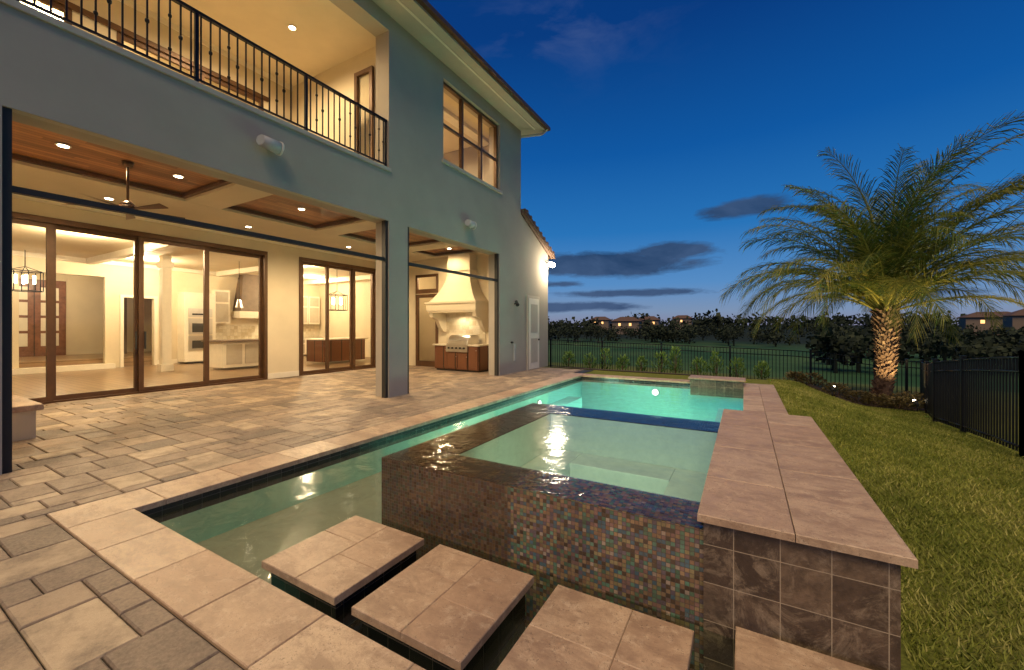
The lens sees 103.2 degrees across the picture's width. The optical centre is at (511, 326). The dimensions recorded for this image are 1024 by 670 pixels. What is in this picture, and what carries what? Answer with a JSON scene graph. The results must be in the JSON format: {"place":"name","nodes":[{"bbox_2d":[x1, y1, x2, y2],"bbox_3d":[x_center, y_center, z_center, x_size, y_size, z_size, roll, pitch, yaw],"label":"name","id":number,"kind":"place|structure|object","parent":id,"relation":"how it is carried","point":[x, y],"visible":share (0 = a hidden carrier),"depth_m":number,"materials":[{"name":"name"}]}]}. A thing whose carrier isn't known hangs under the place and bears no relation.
{"place":"outdoors","nodes":[
{"label":"outdoors","id":0,"kind":"place"},
{"bbox_2d":[12,355,375,403],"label":"interior floor","id":1,"kind":"structure","parent":0,"point":[26,386],"depth_m":11.94,"materials":[{"name":"beige tile"}]},
{"bbox_2d":[12,223,370,374],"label":"interior walls","id":2,"kind":"structure","parent":1,"relation":"on","point":[95,272],"depth_m":15.23,"materials":[{"name":"beige paint"}]},
{"bbox_2d":[12,250,43,291],"bbox_3d":[-15.135,-1.753,12.609,0.730,1.294,0.727,0,0,-38],"label":"chandelier","id":3,"kind":"object","parent":2,"relation":"hanging from","point":[24,279],"visible":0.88,"depth_m":12.62,"materials":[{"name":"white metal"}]},
{"bbox_2d":[19,278,65,356],"bbox_3d":[-18.574,-0.355,15.765,0.075,2.990,1.700,0,0,30],"label":"front door","id":4,"kind":"structure","parent":2,"relation":"attached to","point":[32,323],"depth_m":15.83,"materials":[{"name":"brown wood"}]},
{"bbox_2d":[235,299,242,307],"bbox_3d":[-9.958,-1.550,14.807,0.251,1.700,0.251,0,0,30],"label":"pendant lamp","id":5,"kind":"object","parent":2,"relation":"hanging from","point":[239,304],"visible":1,"depth_m":14.74,"materials":[{"name":"white glass"}]},
{"bbox_2d":[329,291,347,310],"bbox_3d":[-7.327,-1.543,16.987,0.764,1.714,0.767,0,0,7],"label":"chandelier","id":6,"kind":"object","parent":2,"relation":"hanging from","point":[334,299],"visible":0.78,"depth_m":16.99,"materials":[{"name":"white metal"}]},
{"bbox_2d":[177,274,367,367],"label":"kitchen cabinets","id":7,"kind":"object","parent":1,"relation":"on","point":[233,346],"visible":0.63,"depth_m":16.63,"materials":[{"name":"white paint"}]},
{"bbox_2d":[12,159,483,261],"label":"patio ceiling","id":8,"kind":"structure","parent":0,"point":[210,206],"depth_m":8.66,"materials":[{"name":"beige paint"}]},
{"bbox_2d":[12,121,468,253],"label":"wood ceiling panels","id":9,"kind":"object","parent":8,"relation":"attached to","point":[33,142],"visible":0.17,"depth_m":6.95,"materials":[{"name":"brown wood"}]},
{"bbox_2d":[61,160,184,219],"bbox_3d":[-6.223,-2.270,6.655,1.493,0.820,1.437,0,0,30],"label":"ceiling fan","id":10,"kind":"object","parent":9,"relation":"hanging from","point":[127,165],"visible":0.72,"depth_m":6.54,"materials":[{"name":"brown metal"}]},
{"bbox_2d":[55,24,451,248],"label":"recessed lights","id":11,"kind":"object","parent":9,"relation":"in","point":[290,27],"visible":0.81,"depth_m":7.98,"materials":[{"name":"white paint"}]},
{"bbox_2d":[12,153,474,255],"bbox_3d":[-4.440,-2.635,9.803,2.250,0.070,10.400,0,0,30],"label":"panel moulding","id":12,"kind":"object","parent":8,"relation":"attached to","point":[208,187],"visible":0.3,"depth_m":7.85,"materials":[{"name":"brown wood"}]},
{"bbox_2d":[0,365,592,669],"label":"patio paving","id":13,"kind":"structure","parent":0,"point":[76,453],"depth_m":4.45,"materials":[{"name":"stone"}]},
{"bbox_2d":[12,395,43,441],"bbox_3d":[-7.094,1.270,5.572,1.350,0.460,0.620,0,0,30],"label":"hearth","id":14,"kind":"object","parent":13,"relation":"on","point":[24,418],"visible":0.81,"depth_m":5.41,"materials":[{"name":"stone"}]},
{"bbox_2d":[12,197,488,378],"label":"patio walls","id":15,"kind":"structure","parent":13,"relation":"on","point":[283,310],"depth_m":12.10,"materials":[{"name":"beige paint"}]},
{"bbox_2d":[12,211,375,403],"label":"sliding doors","id":16,"kind":"structure","parent":15,"relation":"attached to","point":[53,225],"depth_m":9.73,"materials":[{"name":"brown metal"}]},
{"bbox_2d":[416,273,437,366],"bbox_3d":[-3.231,-0.250,15.466,1.120,3.500,0.070,0,0,30],"label":"patio door","id":17,"kind":"structure","parent":15,"relation":"in","point":[422,293],"depth_m":15.57,"materials":[{"name":"brown wood"}]},
{"bbox_2d":[0,0,520,474],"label":"front walls","id":18,"kind":"structure","parent":13,"relation":"on","point":[54,79],"depth_m":7.87,"materials":[{"name":"paint"}]},
{"bbox_2d":[16,0,386,165],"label":"balcony railing","id":19,"kind":"object","parent":18,"relation":"on","point":[201,15],"visible":0.99,"depth_m":6.04,"materials":[{"name":"black metal"}]},
{"bbox_2d":[2,106,498,473],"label":"retractable screens","id":20,"kind":"object","parent":18,"relation":"attached to","point":[8,189],"visible":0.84,"depth_m":4.46,"materials":[{"name":"black metal"}]},
{"bbox_2d":[0,0,502,193],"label":"sills","id":21,"kind":"structure","parent":18,"relation":"attached to","point":[35,13],"depth_m":5.41,"materials":[{"name":"paint"}]},
{"bbox_2d":[19,0,488,161],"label":"rooms","id":22,"kind":"object","parent":18,"relation":"attached to","point":[330,44],"visible":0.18,"depth_m":9.25,"materials":[{"name":"beige paint"}]},
{"bbox_2d":[36,0,373,160],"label":"balcony doors","id":23,"kind":"structure","parent":22,"relation":"attached to","point":[129,36],"depth_m":9.05,"materials":[{"name":"brown metal"}]},
{"bbox_2d":[256,134,284,155],"bbox_3d":[-3.773,-2.829,6.307,0.244,0.215,0.358,0,0,30],"label":"outdoor speaker","id":24,"kind":"object","parent":18,"relation":"attached to","point":[276,147],"visible":1,"depth_m":6.25},
{"bbox_2d":[372,0,545,134],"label":"roof","id":25,"kind":"structure","parent":18,"relation":"on","point":[403,17],"depth_m":9.97,"materials":[{"name":"paint"}]},
{"bbox_2d":[396,0,549,137],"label":"gutter","id":26,"kind":"object","parent":25,"relation":"attached to","point":[432,11],"visible":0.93,"depth_m":10.07,"materials":[{"name":"brown metal"}]},
{"bbox_2d":[443,81,497,188],"bbox_3d":[-1.159,-5.205,11.387,0.110,2.050,2.710,0,0,30],"label":"window","id":27,"kind":"structure","parent":18,"relation":"attached to","point":[462,102],"depth_m":11.60,"materials":[{"name":"brown metal"}]},
{"bbox_2d":[465,219,476,229],"bbox_3d":[-1.139,-2.759,10.906,0.244,0.215,0.358,0,0,30],"label":"outdoor speaker","id":28,"kind":"object","parent":18,"relation":"attached to","point":[472,225],"visible":1,"depth_m":10.82},
{"bbox_2d":[511,300,518,360],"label":"wall fittings","id":29,"kind":"object","parent":18,"relation":"attached to","point":[516,303],"depth_m":13.11,"materials":[{"name":"grey plastic"}]},
{"bbox_2d":[433,343,488,372],"bbox_3d":[-1.714,1.045,14.061,1.930,0.910,0.880,0,0,30],"label":"outdoor kitchen","id":30,"kind":"object","parent":13,"relation":"on","point":[475,358],"visible":0.92,"depth_m":13.64,"materials":[{"name":"brown wood"}]},
{"bbox_2d":[424,253,488,343],"bbox_3d":[-1.898,-0.985,14.132,2.200,3.130,0.940,0,0,30],"label":"range hood","id":31,"kind":"object","parent":30,"relation":"on","point":[457,305],"visible":0.91,"depth_m":14.10,"materials":[{"name":"beige paint"}]},
{"bbox_2d":[446,335,477,351],"bbox_3d":[-1.703,0.555,13.928,0.900,0.570,0.760,0,0,30],"label":"barbecue grill","id":32,"kind":"object","parent":30,"relation":"on","point":[458,343],"visible":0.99,"depth_m":13.69,"materials":[{"name":"silver metal"}]},
{"bbox_2d":[436,215,547,370],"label":"side wing wall","id":33,"kind":"structure","parent":13,"relation":"on","point":[534,270],"depth_m":14.48,"materials":[{"name":"grey paint"}]},
{"bbox_2d":[527,295,539,369],"bbox_3d":[0.798,0.200,14.409,0.122,2.600,0.960,0,0,30],"label":"service door","id":34,"kind":"structure","parent":33,"relation":"attached to","point":[533,332],"depth_m":14.34,"materials":[{"name":"paint"}]},
{"bbox_2d":[521,208,554,259],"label":"side wing roof","id":35,"kind":"structure","parent":33,"relation":"on","point":[528,219],"depth_m":14.49,"materials":[{"name":"brown tile"}]},
{"bbox_2d":[545,261,554,266],"bbox_3d":[1.437,-2.384,15.339,0.308,0.248,0.385,0,0,30],"label":"flood light","id":36,"kind":"object","parent":33,"relation":"attached to","point":[550,264],"visible":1,"depth_m":15.25,"materials":[{"name":"grey plastic"}]},
{"bbox_2d":[427,0,1023,326],"label":"sky","id":37,"kind":"structure","parent":0,"point":[674,125],"materials":[{"name":"blue"}]},
{"bbox_2d":[545,325,1023,669],"bbox_3d":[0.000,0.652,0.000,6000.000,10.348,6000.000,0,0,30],"label":"ground","id":38,"kind":"structure","parent":0,"point":[745,342],"depth_m":7.65,"materials":[{"name":"green plant"}]},
{"bbox_2d":[47,373,870,669],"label":"swimming pool","id":39,"kind":"structure","parent":38,"relation":"in","point":[193,552],"depth_m":3.73,"materials":[{"name":"stone"}]},
{"bbox_2d":[262,515,423,633],"bbox_3d":[-1.115,1.760,2.742,0.718,0.520,0.728,0,0,30],"label":"stepping stone","id":40,"kind":"object","parent":39,"relation":"in","point":[337,572],"visible":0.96,"depth_m":2.60,"materials":[{"name":"stone"}]},
{"bbox_2d":[352,544,533,669],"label":"stepping stone","id":41,"kind":"object","parent":39,"relation":"in","point":[440,607],"visible":0.99,"depth_m":2.18,"materials":[{"name":"stone"}]},
{"bbox_2d":[382,403,719,669],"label":"spa","id":42,"kind":"object","parent":39,"relation":"in","point":[603,504],"visible":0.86,"depth_m":2.93,"materials":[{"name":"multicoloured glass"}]},
{"bbox_2d":[497,585,693,669],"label":"stepping stone","id":43,"kind":"object","parent":39,"relation":"in","point":[568,629],"visible":1,"depth_m":1.95,"materials":[{"name":"stone"}]},
{"bbox_2d":[591,317,610,331],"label":"distant house","id":44,"kind":"structure","parent":38,"relation":"on","point":[606,322],"depth_m":337.00,"materials":[{"name":"tile"}]},
{"bbox_2d":[612,317,641,333],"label":"distant house","id":45,"kind":"structure","parent":38,"relation":"on","point":[632,322],"depth_m":276.08,"materials":[{"name":"tile"}]},
{"bbox_2d":[639,316,660,325],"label":"distant house","id":46,"kind":"structure","parent":38,"relation":"on","point":[655,320],"depth_m":308.26,"materials":[{"name":"tile"}]},
{"bbox_2d":[671,315,692,328],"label":"distant house","id":47,"kind":"structure","parent":38,"relation":"on","point":[682,318],"depth_m":365.82,"materials":[{"name":"tile"}]},
{"bbox_2d":[546,338,919,401],"bbox_3d":[4.834,1.434,16.015,16.547,1.872,0.076,0,0,30],"label":"metal fence","id":48,"kind":"object","parent":38,"relation":"on","point":[906,361],"visible":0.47,"depth_m":14.15,"materials":[{"name":"black metal"}]},
{"bbox_2d":[553,367,924,409],"bbox_3d":[6.232,1.898,14.053,12.237,0.702,2.087,0,0,30],"label":"mulch bed","id":49,"kind":"object","parent":38,"relation":"on","point":[828,392],"visible":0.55,"depth_m":12.08,"materials":[{"name":"brown soil"}]},
{"bbox_2d":[560,351,575,368],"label":"shrub","id":50,"kind":"object","parent":49,"relation":"on","point":[565,359],"visible":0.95,"depth_m":16.00,"materials":[{"name":"green plant"}]},
{"bbox_2d":[582,352,597,369],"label":"shrub","id":51,"kind":"object","parent":49,"relation":"on","point":[589,361],"visible":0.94,"depth_m":15.52,"materials":[{"name":"green plant"}]},
{"bbox_2d":[598,347,612,370],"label":"shrub","id":52,"kind":"object","parent":49,"relation":"on","point":[605,353],"visible":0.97,"depth_m":15.09,"materials":[{"name":"green plant"}]},
{"bbox_2d":[616,354,629,371],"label":"shrub","id":53,"kind":"object","parent":49,"relation":"on","point":[623,358],"visible":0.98,"depth_m":14.65,"materials":[{"name":"green plant"}]},
{"bbox_2d":[636,355,647,372],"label":"shrub","id":54,"kind":"object","parent":49,"relation":"on","point":[640,358],"visible":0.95,"depth_m":14.54,"materials":[{"name":"green plant"}]},
{"bbox_2d":[651,351,667,373],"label":"shrub","id":55,"kind":"object","parent":49,"relation":"on","point":[660,360],"visible":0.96,"depth_m":14.20,"materials":[{"name":"green plant"}]},
{"bbox_2d":[667,345,682,374],"bbox_3d":[5.567,1.132,13.826,0.541,1.062,0.518,0,0,30],"label":"shrub","id":56,"kind":"object","parent":49,"relation":"on","point":[676,367],"visible":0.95,"depth_m":13.78,"materials":[{"name":"green plant"}]},
{"bbox_2d":[688,356,708,374],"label":"shrub","id":57,"kind":"object","parent":49,"relation":"on","point":[699,369],"visible":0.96,"depth_m":13.58,"materials":[{"name":"green plant"}]},
{"bbox_2d":[708,350,723,375],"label":"shrub","id":58,"kind":"object","parent":49,"relation":"on","point":[715,360],"visible":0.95,"depth_m":13.40,"materials":[{"name":"green plant"}]},
{"bbox_2d":[726,357,745,377],"bbox_3d":[7.296,1.323,13.113,0.538,0.790,0.511,0,0,-12],"label":"shrub","id":59,"kind":"object","parent":49,"relation":"on","point":[740,366],"visible":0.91,"depth_m":13.07,"materials":[{"name":"green plant"}]},
{"bbox_2d":[753,360,771,379],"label":"shrub","id":60,"kind":"object","parent":49,"relation":"on","point":[760,368],"visible":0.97,"depth_m":12.53,"materials":[{"name":"green plant"}]},
{"bbox_2d":[782,370,809,381],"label":"garden plant","id":61,"kind":"object","parent":49,"relation":"on","point":[798,375],"visible":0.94,"depth_m":12.18,"materials":[{"name":"green plant"}]},
{"bbox_2d":[797,372,826,385],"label":"garden plant","id":62,"kind":"object","parent":49,"relation":"on","point":[819,376],"visible":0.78,"depth_m":12.13,"materials":[{"name":"green plant"}]},
{"bbox_2d":[821,382,853,396],"bbox_3d":[9.330,1.810,11.650,0.749,0.489,0.772,0,0,-41],"label":"garden plant","id":63,"kind":"object","parent":49,"relation":"on","point":[836,385],"visible":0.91,"depth_m":11.62,"materials":[{"name":"green plant"}]},
{"bbox_2d":[841,390,873,403],"bbox_3d":[9.643,1.961,11.289,0.755,0.442,0.763,0,0,30],"label":"garden plant","id":64,"kind":"object","parent":49,"relation":"on","point":[856,393],"visible":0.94,"depth_m":11.23,"materials":[{"name":"green plant"}]},
{"bbox_2d":[860,393,894,405],"bbox_3d":[9.982,2.004,11.084,0.737,0.419,0.711,0,0,30],"label":"garden plant","id":65,"kind":"object","parent":49,"relation":"on","point":[883,396],"visible":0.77,"depth_m":10.99,"materials":[{"name":"green plant"}]},
{"bbox_2d":[879,395,916,409],"bbox_3d":[10.147,2.008,10.685,0.741,0.407,0.730,0,0,30],"label":"garden plant","id":66,"kind":"object","parent":49,"relation":"on","point":[901,403],"visible":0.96,"depth_m":10.63,"materials":[{"name":"green plant"}]},
{"bbox_2d":[889,392,924,408],"bbox_3d":[10.543,1.994,10.905,0.796,0.491,0.894,0,0,30],"label":"garden plant","id":67,"kind":"object","parent":49,"relation":"on","point":[906,395],"visible":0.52,"depth_m":10.79,"materials":[{"name":"green plant"}]},
{"bbox_2d":[896,390,923,405],"bbox_3d":[10.980,2.007,11.101,0.907,0.513,0.884,0,0,-34],"label":"garden plant","id":68,"kind":"object","parent":49,"relation":"on","point":[915,392],"visible":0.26,"depth_m":11.07,"materials":[{"name":"green plant"}]},
{"bbox_2d":[912,400,918,411],"bbox_3d":[10.412,2.035,10.457,0.098,0.315,0.150,0,0,-1],"label":"landscape light","id":69,"kind":"object","parent":49,"relation":"on","point":[915,402],"visible":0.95,"depth_m":10.43,"materials":[{"name":"metal"}]},
{"bbox_2d":[548,308,1023,372],"bbox_3d":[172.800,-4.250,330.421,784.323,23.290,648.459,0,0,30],"label":"distant trees","id":70,"kind":"object","parent":38,"relation":"on","point":[836,339],"visible":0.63,"depth_m":112.16,"materials":[{"name":"green plant"}]},
{"bbox_2d":[703,523,900,669],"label":"retaining wall","id":71,"kind":"structure","parent":38,"relation":"on","point":[841,606],"depth_m":1.95,"materials":[{"name":"tile"}]},
{"bbox_2d":[697,409,917,568],"bbox_3d":[2.120,1.000,3.280,0.850,0.040,3.136,0,0,30],"label":"cap","id":72,"kind":"object","parent":71,"relation":"on","point":[792,478],"visible":1,"depth_m":2.40,"materials":[{"name":"stone"}]},
{"bbox_2d":[719,110,1023,398],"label":"palm tree","id":73,"kind":"object","parent":38,"relation":"on","point":[883,281],"visible":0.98,"depth_m":10.83,"materials":[{"name":"green plant"}]},
{"bbox_2d":[920,351,1023,457],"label":"metal fence","id":74,"kind":"object","parent":38,"relation":"on","point":[959,393],"visible":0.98,"depth_m":6.31,"materials":[{"name":"black metal"}]},
{"bbox_2d":[957,311,1010,334],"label":"distant house","id":75,"kind":"structure","parent":38,"relation":"on","point":[972,318],"depth_m":212.69,"materials":[{"name":"tile"}]},
{"bbox_2d":[1002,309,1023,330],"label":"distant house","id":76,"kind":"structure","parent":38,"relation":"on","point":[1015,319],"depth_m":184.31,"materials":[{"name":"tile"}]},
{"bbox_2d":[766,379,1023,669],"bbox_3d":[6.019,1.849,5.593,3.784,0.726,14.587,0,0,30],"label":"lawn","id":77,"kind":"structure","parent":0,"point":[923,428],"depth_m":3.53,"materials":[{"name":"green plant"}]}
]}

